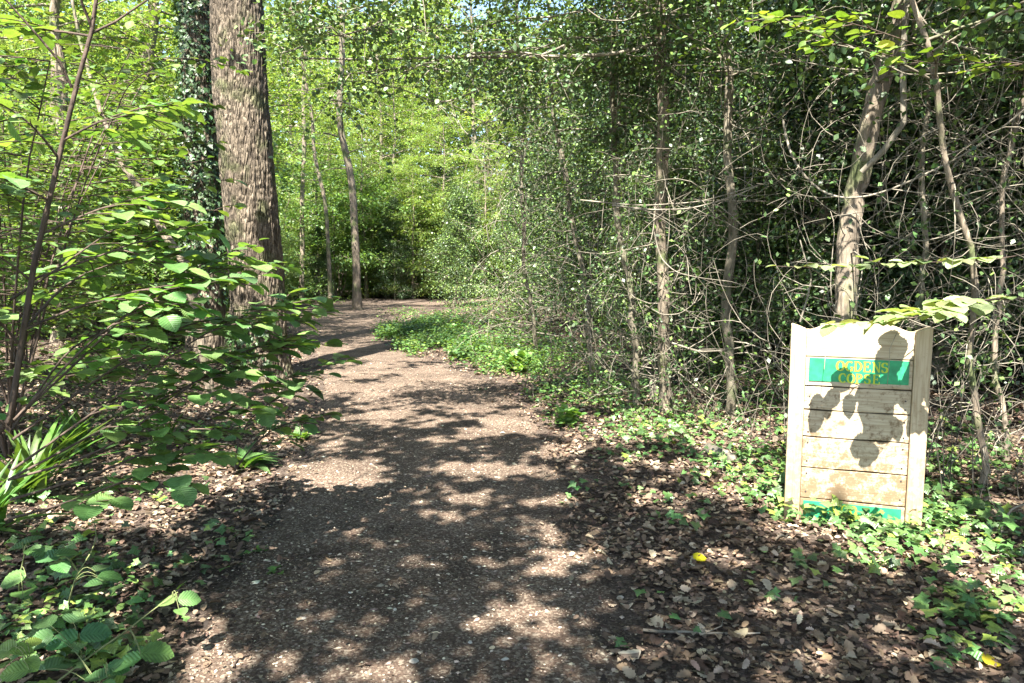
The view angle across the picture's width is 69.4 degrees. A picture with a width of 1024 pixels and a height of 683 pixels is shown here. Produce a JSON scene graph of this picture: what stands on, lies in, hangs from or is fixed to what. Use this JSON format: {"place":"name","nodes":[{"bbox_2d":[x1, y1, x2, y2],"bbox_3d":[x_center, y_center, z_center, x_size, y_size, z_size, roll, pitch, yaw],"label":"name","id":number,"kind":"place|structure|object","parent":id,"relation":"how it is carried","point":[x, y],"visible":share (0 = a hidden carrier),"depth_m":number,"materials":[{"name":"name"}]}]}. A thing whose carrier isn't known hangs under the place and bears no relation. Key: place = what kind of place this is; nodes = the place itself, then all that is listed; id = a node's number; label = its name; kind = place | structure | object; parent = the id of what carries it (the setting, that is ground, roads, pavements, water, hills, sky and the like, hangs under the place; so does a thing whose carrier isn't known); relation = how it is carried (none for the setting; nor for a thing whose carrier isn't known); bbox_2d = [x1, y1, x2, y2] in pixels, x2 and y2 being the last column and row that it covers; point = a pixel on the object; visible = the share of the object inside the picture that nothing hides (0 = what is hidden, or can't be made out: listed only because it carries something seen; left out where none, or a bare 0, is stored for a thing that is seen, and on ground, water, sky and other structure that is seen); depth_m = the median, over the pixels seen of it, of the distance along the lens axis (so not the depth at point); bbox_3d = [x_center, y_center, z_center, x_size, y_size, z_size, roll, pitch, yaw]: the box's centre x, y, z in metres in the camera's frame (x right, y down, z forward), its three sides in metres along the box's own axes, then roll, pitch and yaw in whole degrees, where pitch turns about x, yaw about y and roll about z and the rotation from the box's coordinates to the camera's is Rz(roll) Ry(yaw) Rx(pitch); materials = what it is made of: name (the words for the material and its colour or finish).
{"place":"outdoors","nodes":[
{"label":"outdoors","id":0,"kind":"place"},
{"bbox_2d":[2,0,624,252],"label":"sky","id":1,"kind":"structure","parent":0,"point":[478,7],"materials":[{"name":"white"}]},
{"bbox_2d":[126,296,680,682],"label":"path","id":2,"kind":"structure","parent":0,"point":[350,325],"depth_m":3.96,"materials":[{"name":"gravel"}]},
{"bbox_2d":[0,266,1023,682],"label":"ground","id":3,"kind":"structure","parent":0,"point":[634,620],"depth_m":4.24,"materials":[{"name":"brown plant"}]},
{"bbox_2d":[0,637,41,682],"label":"bramble","id":4,"kind":"object","parent":3,"relation":"on","point":[15,670],"visible":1,"depth_m":2.60,"materials":[{"name":"green plant"}]},
{"bbox_2d":[0,536,44,602],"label":"bramble","id":5,"kind":"object","parent":3,"relation":"on","point":[13,578],"visible":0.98,"depth_m":3.06,"materials":[{"name":"green plant"}]},
{"bbox_2d":[0,450,74,534],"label":"sedge tuft","id":6,"kind":"object","parent":3,"relation":"on","point":[5,493],"visible":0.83,"depth_m":4.23,"materials":[{"name":"green plant"}]},
{"bbox_2d":[0,0,119,197],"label":"beech tree","id":7,"kind":"object","parent":3,"relation":"on","point":[26,55],"visible":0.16,"depth_m":13.38,"materials":[{"name":"green plant"}]},
{"bbox_2d":[0,411,123,503],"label":"sedge tuft","id":8,"kind":"object","parent":3,"relation":"on","point":[28,451],"visible":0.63,"depth_m":4.84,"materials":[{"name":"green plant"}]},
{"bbox_2d":[0,0,124,125],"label":"beech tree","id":9,"kind":"object","parent":3,"relation":"on","point":[36,52],"visible":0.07,"depth_m":34.78,"materials":[{"name":"green plant"}]},
{"bbox_2d":[14,397,131,456],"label":"sedge tuft","id":10,"kind":"object","parent":3,"relation":"on","point":[70,423],"visible":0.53,"depth_m":5.93,"materials":[{"name":"green plant"}]},
{"bbox_2d":[45,613,111,682],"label":"bramble","id":11,"kind":"object","parent":3,"relation":"on","point":[94,632],"visible":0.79,"depth_m":2.86,"materials":[{"name":"green plant"}]},
{"bbox_2d":[35,526,122,604],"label":"bramble","id":12,"kind":"object","parent":3,"relation":"on","point":[63,566],"visible":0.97,"depth_m":3.09,"materials":[{"name":"green plant"}]},
{"bbox_2d":[31,614,129,682],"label":"bramble","id":13,"kind":"object","parent":3,"relation":"on","point":[53,663],"visible":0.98,"depth_m":2.70,"materials":[{"name":"green plant"}]},
{"bbox_2d":[0,88,174,336],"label":"hazel bush","id":14,"kind":"object","parent":3,"relation":"on","point":[43,175],"visible":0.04,"depth_m":13.32,"materials":[{"name":"green plant"}]},
{"bbox_2d":[0,0,177,345],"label":"beech tree","id":15,"kind":"object","parent":3,"relation":"on","point":[54,7],"visible":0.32,"depth_m":12.55,"materials":[{"name":"green plant"}]},
{"bbox_2d":[0,79,177,369],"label":"hazel shrub","id":16,"kind":"object","parent":3,"relation":"on","point":[63,193],"visible":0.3,"depth_m":9.19,"materials":[{"name":"green plant"}]},
{"bbox_2d":[0,0,178,324],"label":"beech tree","id":17,"kind":"object","parent":3,"relation":"on","point":[21,6],"visible":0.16,"depth_m":16.43,"materials":[{"name":"green plant"}]},
{"bbox_2d":[0,95,184,341],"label":"hazel shrub","id":18,"kind":"object","parent":3,"relation":"on","point":[96,198],"visible":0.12,"depth_m":11.93,"materials":[{"name":"green plant"}]},
{"bbox_2d":[21,0,178,326],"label":"beech tree","id":19,"kind":"object","parent":3,"relation":"on","point":[149,55],"visible":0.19,"depth_m":13.42,"materials":[{"name":"green plant"}]},
{"bbox_2d":[0,64,209,364],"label":"hazel shrub","id":20,"kind":"object","parent":3,"relation":"on","point":[34,109],"visible":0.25,"depth_m":9.92,"materials":[{"name":"green plant"}]},
{"bbox_2d":[0,8,247,459],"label":"hazel shrub","id":21,"kind":"object","parent":3,"relation":"on","point":[27,374],"visible":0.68,"depth_m":5.67,"materials":[{"name":"green plant"}]},
{"bbox_2d":[0,0,251,404],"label":"hazel shrub","id":22,"kind":"object","parent":3,"relation":"on","point":[40,149],"visible":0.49,"depth_m":7.60,"materials":[{"name":"green plant"}]},
{"bbox_2d":[55,590,200,682],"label":"bramble","id":23,"kind":"object","parent":3,"relation":"on","point":[157,651],"visible":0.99,"depth_m":2.76,"materials":[{"name":"green plant"}]},
{"bbox_2d":[71,0,214,393],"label":"leaning sapling","id":24,"kind":"object","parent":3,"relation":"on","point":[202,341],"visible":0.3,"depth_m":8.18,"materials":[{"name":"brown plant"}]},
{"bbox_2d":[21,0,281,332],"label":"beech tree","id":25,"kind":"object","parent":3,"relation":"on","point":[135,11],"visible":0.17,"depth_m":13.56,"materials":[{"name":"green plant"}]},
{"bbox_2d":[0,64,329,343],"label":"hazel bush","id":26,"kind":"object","parent":3,"relation":"on","point":[150,270],"visible":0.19,"depth_m":11.98,"materials":[{"name":"green plant"}]},
{"bbox_2d":[34,79,316,340],"bbox_3d":[-6.202,-2.132,13.584,4.992,5.085,5.652,-4,7,-32],"label":"hazel bush","id":27,"kind":"object","parent":3,"relation":"on","point":[277,170],"visible":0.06,"depth_m":12.88,"materials":[{"name":"green plant"}]},
{"bbox_2d":[20,0,331,130],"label":"beech tree","id":28,"kind":"object","parent":3,"relation":"on","point":[294,105],"visible":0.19,"depth_m":17.21,"materials":[{"name":"green plant"}]},
{"bbox_2d":[0,0,362,520],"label":"hazel shrub","id":29,"kind":"object","parent":3,"relation":"on","point":[106,349],"visible":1,"depth_m":3.35,"materials":[{"name":"green plant"}]},
{"bbox_2d":[170,0,229,359],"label":"oak tree","id":30,"kind":"object","parent":3,"relation":"on","point":[192,20],"visible":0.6,"depth_m":11.13,"materials":[{"name":"green plant"}]},
{"bbox_2d":[209,0,294,382],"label":"oak tree","id":31,"kind":"object","parent":3,"relation":"on","point":[243,126],"visible":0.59,"depth_m":9.38,"materials":[{"name":"brown plant"}]},
{"bbox_2d":[173,0,335,166],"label":"beech tree","id":32,"kind":"object","parent":3,"relation":"on","point":[268,58],"visible":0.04,"depth_m":35.34,"materials":[{"name":"green plant"}]},
{"bbox_2d":[230,441,281,472],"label":"foxglove plant","id":33,"kind":"object","parent":3,"relation":"on","point":[261,458],"visible":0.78,"depth_m":5.64,"materials":[{"name":"green plant"}]},
{"bbox_2d":[222,380,341,469],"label":"hazel shrub","id":34,"kind":"object","parent":3,"relation":"on","point":[310,428],"visible":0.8,"depth_m":4.01,"materials":[{"name":"green plant"}]},
{"bbox_2d":[273,116,357,296],"bbox_3d":[-7.763,-5.211,29.671,4.040,7.411,3.468,4,7,34],"label":"beech tree","id":35,"kind":"object","parent":3,"relation":"on","point":[316,197],"visible":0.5,"depth_m":29.34,"materials":[{"name":"green plant"}]},
{"bbox_2d":[265,2,369,307],"bbox_3d":[-7.701,-7.686,24.426,5.361,13.362,4.231,3,7,28],"label":"beech tree","id":36,"kind":"object","parent":3,"relation":"on","point":[329,272],"visible":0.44,"depth_m":24.50,"materials":[{"name":"green plant"}]},
{"bbox_2d":[296,224,338,297],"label":"holly tree","id":37,"kind":"object","parent":3,"relation":"on","point":[320,261],"visible":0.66,"depth_m":29.04,"materials":[{"name":"green plant"}]},
{"bbox_2d":[264,0,371,303],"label":"beech tree","id":38,"kind":"object","parent":3,"relation":"on","point":[302,232],"visible":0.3,"depth_m":27.49,"materials":[{"name":"green plant"}]},
{"bbox_2d":[276,151,360,301],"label":"hazel bush","id":39,"kind":"object","parent":3,"relation":"on","point":[294,222],"visible":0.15,"depth_m":27.94,"materials":[{"name":"green plant"}]},
{"bbox_2d":[264,13,378,246],"bbox_3d":[-10.740,-8.957,35.496,7.405,13.584,6.356,-6,8,-42],"label":"beech tree","id":40,"kind":"object","parent":3,"relation":"on","point":[321,119],"visible":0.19,"depth_m":35.40,"materials":[{"name":"green plant"}]},
{"bbox_2d":[269,22,400,259],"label":"beech tree","id":41,"kind":"object","parent":3,"relation":"on","point":[317,84],"visible":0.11,"depth_m":41.54,"materials":[{"name":"green plant"}]},
{"bbox_2d":[264,0,433,309],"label":"beech tree","id":42,"kind":"object","parent":3,"relation":"on","point":[356,292],"visible":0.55,"depth_m":23.46,"materials":[{"name":"grey plant"}]},
{"bbox_2d":[278,146,432,298],"bbox_3d":[-7.124,-4.820,31.220,7.189,6.785,7.215,4,7,35],"label":"hazel bush","id":43,"kind":"object","parent":3,"relation":"on","point":[344,287],"visible":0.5,"depth_m":30.27,"materials":[{"name":"green plant"}]},
{"bbox_2d":[286,11,437,205],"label":"beech tree","id":44,"kind":"object","parent":3,"relation":"on","point":[333,69],"visible":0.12,"depth_m":41.31,"materials":[{"name":"green plant"}]},
{"bbox_2d":[323,116,418,298],"bbox_3d":[-6.022,-5.464,31.148,4.206,7.515,3.972,-2,6,-16],"label":"beech tree","id":45,"kind":"object","parent":3,"relation":"on","point":[363,220],"visible":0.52,"depth_m":30.74,"materials":[{"name":"green plant"}]},
{"bbox_2d":[308,161,439,296],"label":"hazel bush","id":46,"kind":"object","parent":3,"relation":"on","point":[349,242],"visible":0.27,"depth_m":31.55,"materials":[{"name":"green plant"}]},
{"bbox_2d":[309,16,456,294],"bbox_3d":[-6.155,-8.625,34.834,6.805,13.243,7.404,2,6,16],"label":"beech tree","id":47,"kind":"object","parent":3,"relation":"on","point":[384,116],"visible":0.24,"depth_m":34.67,"materials":[{"name":"green plant"}]},
{"bbox_2d":[344,229,422,297],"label":"hazel bush","id":48,"kind":"object","parent":3,"relation":"on","point":[377,291],"visible":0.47,"depth_m":31.22,"materials":[{"name":"green plant"}]},
{"bbox_2d":[322,69,448,296],"bbox_3d":[-5.508,-6.801,32.507,5.590,9.999,5.138,0,6,-3],"label":"beech tree","id":49,"kind":"object","parent":3,"relation":"on","point":[390,91],"visible":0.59,"depth_m":32.13,"materials":[{"name":"green plant"}]},
{"bbox_2d":[367,196,420,299],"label":"holly tree","id":50,"kind":"object","parent":3,"relation":"on","point":[392,201],"visible":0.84,"depth_m":30.53,"materials":[{"name":"green plant"}]},
{"bbox_2d":[331,0,488,288],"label":"beech tree","id":51,"kind":"object","parent":3,"relation":"on","point":[383,16],"visible":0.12,"depth_m":40.62,"materials":[{"name":"green plant"}]},
{"bbox_2d":[375,153,453,298],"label":"beech tree","id":52,"kind":"object","parent":3,"relation":"on","point":[418,201],"visible":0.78,"depth_m":30.74,"materials":[{"name":"green plant"}]},
{"bbox_2d":[373,180,496,298],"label":"hazel bush","id":53,"kind":"object","parent":3,"relation":"on","point":[428,214],"visible":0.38,"depth_m":30.98,"materials":[{"name":"green plant"}]},
{"bbox_2d":[386,114,485,298],"bbox_3d":[-3.139,-5.622,31.353,4.392,7.857,4.037,0,6,-4],"label":"beech tree","id":54,"kind":"object","parent":3,"relation":"on","point":[441,129],"visible":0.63,"depth_m":31.03,"materials":[{"name":"green plant"}]},
{"bbox_2d":[365,0,508,196],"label":"beech tree","id":55,"kind":"object","parent":3,"relation":"on","point":[439,147],"visible":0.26,"depth_m":35.57,"materials":[{"name":"green plant"}]},
{"bbox_2d":[389,186,503,298],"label":"hazel bush","id":56,"kind":"object","parent":3,"relation":"on","point":[422,286],"visible":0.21,"depth_m":31.30,"materials":[{"name":"green plant"}]},
{"bbox_2d":[413,176,501,307],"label":"holly bush","id":57,"kind":"object","parent":3,"relation":"on","point":[456,208],"visible":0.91,"depth_m":25.04,"materials":[{"name":"green plant"}]},
{"bbox_2d":[383,0,548,271],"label":"beech tree","id":58,"kind":"object","parent":3,"relation":"on","point":[474,122],"visible":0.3,"depth_m":34.61,"materials":[{"name":"green plant"}]},
{"bbox_2d":[434,140,514,297],"bbox_3d":[-1.351,-5.103,30.901,3.785,6.764,3.575,-1,6,-7],"label":"beech tree","id":59,"kind":"object","parent":3,"relation":"on","point":[469,175],"visible":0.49,"depth_m":30.75,"materials":[{"name":"green plant"}]},
{"bbox_2d":[428,70,533,270],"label":"beech tree","id":60,"kind":"object","parent":3,"relation":"on","point":[493,125],"visible":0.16,"depth_m":43.10,"materials":[{"name":"green plant"}]},
{"bbox_2d":[0,0,971,284],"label":"distant woodland","id":61,"kind":"object","parent":3,"relation":"on","point":[158,50],"visible":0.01,"depth_m":45.88,"materials":[{"name":"green plant"}]},
{"bbox_2d":[456,165,549,307],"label":"holly bush","id":62,"kind":"object","parent":3,"relation":"on","point":[500,225],"visible":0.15,"depth_m":23.05,"materials":[{"name":"green plant"}]},
{"bbox_2d":[0,363,1023,682],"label":"ivy ground cover","id":63,"kind":"object","parent":3,"relation":"on","point":[892,537],"visible":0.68,"depth_m":3.93,"materials":[{"name":"green plant"}]},
{"bbox_2d":[0,295,1023,656],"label":"herb layer","id":64,"kind":"object","parent":3,"relation":"on","point":[420,327],"visible":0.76,"depth_m":10.46,"materials":[{"name":"green plant"}]},
{"bbox_2d":[413,0,641,367],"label":"holly tree","id":65,"kind":"object","parent":3,"relation":"on","point":[524,225],"visible":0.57,"depth_m":10.96,"materials":[{"name":"green plant"}]},
{"bbox_2d":[488,161,578,302],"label":"holly bush","id":66,"kind":"object","parent":3,"relation":"on","point":[512,241],"visible":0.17,"depth_m":19.79,"materials":[{"name":"green plant"}]},
{"bbox_2d":[484,115,617,314],"bbox_3d":[1.256,-2.663,16.799,3.740,5.017,3.084,3,7,24],"label":"holly bush","id":67,"kind":"object","parent":3,"relation":"on","point":[539,219],"visible":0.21,"depth_m":16.63,"materials":[{"name":"green plant"}]},
{"bbox_2d":[429,0,685,395],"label":"holly tree","id":68,"kind":"object","parent":3,"relation":"on","point":[589,314],"visible":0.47,"depth_m":8.70,"materials":[{"name":"green plant"}]},
{"bbox_2d":[503,101,657,334],"bbox_3d":[1.421,-2.183,14.035,3.236,4.866,2.997,0,6,3],"label":"holly bush","id":69,"kind":"object","parent":3,"relation":"on","point":[598,162],"visible":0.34,"depth_m":13.84,"materials":[{"name":"green plant"}]},
{"bbox_2d":[532,0,707,314],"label":"holly tree","id":70,"kind":"object","parent":3,"relation":"on","point":[600,116],"visible":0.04,"depth_m":15.21,"materials":[{"name":"green plant"}]},
{"bbox_2d":[480,0,784,418],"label":"holly tree","id":71,"kind":"object","parent":3,"relation":"on","point":[636,347],"visible":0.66,"depth_m":7.52,"materials":[{"name":"green plant"}]},
{"bbox_2d":[219,0,745,229],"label":"tree foliage","id":72,"kind":"object","parent":71,"relation":"attached to","point":[297,21],"visible":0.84,"depth_m":6.48,"materials":[{"name":"green plant"}]},
{"bbox_2d":[561,164,704,352],"bbox_3d":[2.024,-1.222,12.139,2.025,3.295,2.456,4,7,33],"label":"holly bush","id":73,"kind":"object","parent":3,"relation":"on","point":[615,281],"visible":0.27,"depth_m":11.81,"materials":[{"name":"green plant"}]},
{"bbox_2d":[492,0,811,423],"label":"holly tree","id":74,"kind":"object","parent":3,"relation":"on","point":[660,230],"visible":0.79,"depth_m":6.95,"materials":[{"name":"green plant"}]},
{"bbox_2d":[300,32,693,110],"bbox_3d":[-0.103,-2.369,6.699,3.447,0.859,0.680,0,6,0],"label":"bare branch","id":75,"kind":"object","parent":74,"relation":"attached to","point":[590,55],"visible":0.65,"depth_m":6.56,"materials":[{"name":"brown plant"}]},
{"bbox_2d":[601,125,757,376],"bbox_3d":[2.344,-1.192,10.185,2.190,3.556,2.365,0,6,2],"label":"holly bush","id":76,"kind":"object","parent":3,"relation":"on","point":[673,192],"visible":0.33,"depth_m":9.97,"materials":[{"name":"green plant"}]},
{"bbox_2d":[576,0,787,341],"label":"holly tree","id":77,"kind":"object","parent":3,"relation":"on","point":[682,101],"visible":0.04,"depth_m":12.50,"materials":[{"name":"green plant"}]},
{"bbox_2d":[565,0,878,442],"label":"holly tree","id":78,"kind":"object","parent":3,"relation":"on","point":[728,270],"visible":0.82,"depth_m":6.60,"materials":[{"name":"green plant"}]},
{"bbox_2d":[667,325,788,449],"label":"bare sprouts","id":79,"kind":"object","parent":3,"relation":"on","point":[746,401],"visible":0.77,"depth_m":6.43,"materials":[{"name":"brown plant"}]},
{"bbox_2d":[655,114,833,380],"bbox_3d":[3.211,-1.006,9.235,2.663,3.573,2.196,3,7,25],"label":"holly bush","id":80,"kind":"object","parent":3,"relation":"on","point":[759,208],"visible":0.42,"depth_m":9.00,"materials":[{"name":"green plant"}]},
{"bbox_2d":[632,0,871,364],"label":"holly tree","id":81,"kind":"object","parent":3,"relation":"on","point":[715,123],"visible":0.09,"depth_m":10.51,"materials":[{"name":"green plant"}]},
{"bbox_2d":[562,2,1023,449],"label":"dead twig undergrowth","id":82,"kind":"object","parent":3,"relation":"on","point":[779,174],"visible":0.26,"depth_m":7.08,"materials":[{"name":"brown plant"}]},
{"bbox_2d":[689,0,965,344],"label":"holly tree","id":83,"kind":"object","parent":3,"relation":"on","point":[821,101],"visible":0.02,"depth_m":11.29,"materials":[{"name":"green plant"}]},
{"bbox_2d":[646,0,1023,501],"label":"holly tree","id":84,"kind":"object","parent":3,"relation":"on","point":[847,250],"visible":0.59,"depth_m":5.06,"materials":[{"name":"grey plant"}]},
{"bbox_2d":[782,109,1023,205],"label":"bare branch","id":85,"kind":"object","parent":84,"relation":"attached to","point":[833,195],"visible":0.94,"depth_m":4.90,"materials":[{"name":"brown plant"}]},
{"bbox_2d":[666,0,1022,368],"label":"holly tree","id":86,"kind":"object","parent":3,"relation":"on","point":[822,282],"visible":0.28,"depth_m":8.50,"materials":[{"name":"green plant"}]},
{"bbox_2d":[784,323,933,527],"bbox_3d":[1.979,0.601,4.283,0.730,1.413,0.079,2,6,19],"label":"notice board","id":87,"kind":"object","parent":3,"relation":"on","point":[856,437],"visible":0.86,"depth_m":4.24,"materials":[{"name":"brown wood"}]},
{"bbox_2d":[737,0,1023,378],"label":"holly tree","id":88,"kind":"object","parent":3,"relation":"on","point":[936,351],"visible":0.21,"depth_m":8.19,"materials":[{"name":"green plant"}]},
{"bbox_2d":[739,0,1023,430],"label":"holly tree","id":89,"kind":"object","parent":3,"relation":"on","point":[924,218],"visible":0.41,"depth_m":5.99,"materials":[{"name":"green plant"}]},
{"bbox_2d":[745,0,1023,505],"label":"holly tree","id":90,"kind":"object","parent":3,"relation":"on","point":[925,39],"visible":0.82,"depth_m":4.54,"materials":[{"name":"green plant"}]},
{"bbox_2d":[761,0,1023,386],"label":"holly tree","id":91,"kind":"object","parent":3,"relation":"on","point":[933,184],"visible":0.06,"depth_m":8.99,"materials":[{"name":"green plant"}]},
{"bbox_2d":[768,342,1023,499],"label":"bare sprouts","id":92,"kind":"object","parent":3,"relation":"on","point":[972,469],"visible":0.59,"depth_m":4.74,"materials":[{"name":"brown plant"}]},
{"bbox_2d":[834,0,1023,463],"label":"holly tree","id":93,"kind":"object","parent":3,"relation":"on","point":[994,335],"visible":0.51,"depth_m":5.40,"materials":[{"name":"green plant"}]},
{"bbox_2d":[848,0,1023,446],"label":"holly tree","id":94,"kind":"object","parent":3,"relation":"on","point":[924,204],"visible":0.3,"depth_m":5.91,"materials":[{"name":"green plant"}]},
{"bbox_2d":[860,0,1023,378],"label":"holly tree","id":95,"kind":"object","parent":3,"relation":"on","point":[945,188],"visible":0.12,"depth_m":8.31,"materials":[{"name":"green plant"}]},
{"bbox_2d":[914,33,1023,400],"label":"holly tree","id":96,"kind":"object","parent":3,"relation":"on","point":[958,268],"visible":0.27,"depth_m":7.49,"materials":[{"name":"green plant"}]},
{"bbox_2d":[720,5,1023,85],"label":"hazel branch","id":97,"kind":"object","parent":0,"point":[778,16],"visible":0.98,"depth_m":3.89,"materials":[{"name":"green plant"}]},
{"bbox_2d":[766,254,1023,270],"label":"hazel branch","id":98,"kind":"object","parent":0,"point":[947,262],"visible":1,"depth_m":4.46,"materials":[{"name":"green plant"}]},
{"bbox_2d":[819,295,1023,336],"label":"hazel branch","id":99,"kind":"object","parent":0,"point":[955,307],"visible":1,"depth_m":3.84,"materials":[{"name":"green plant"}]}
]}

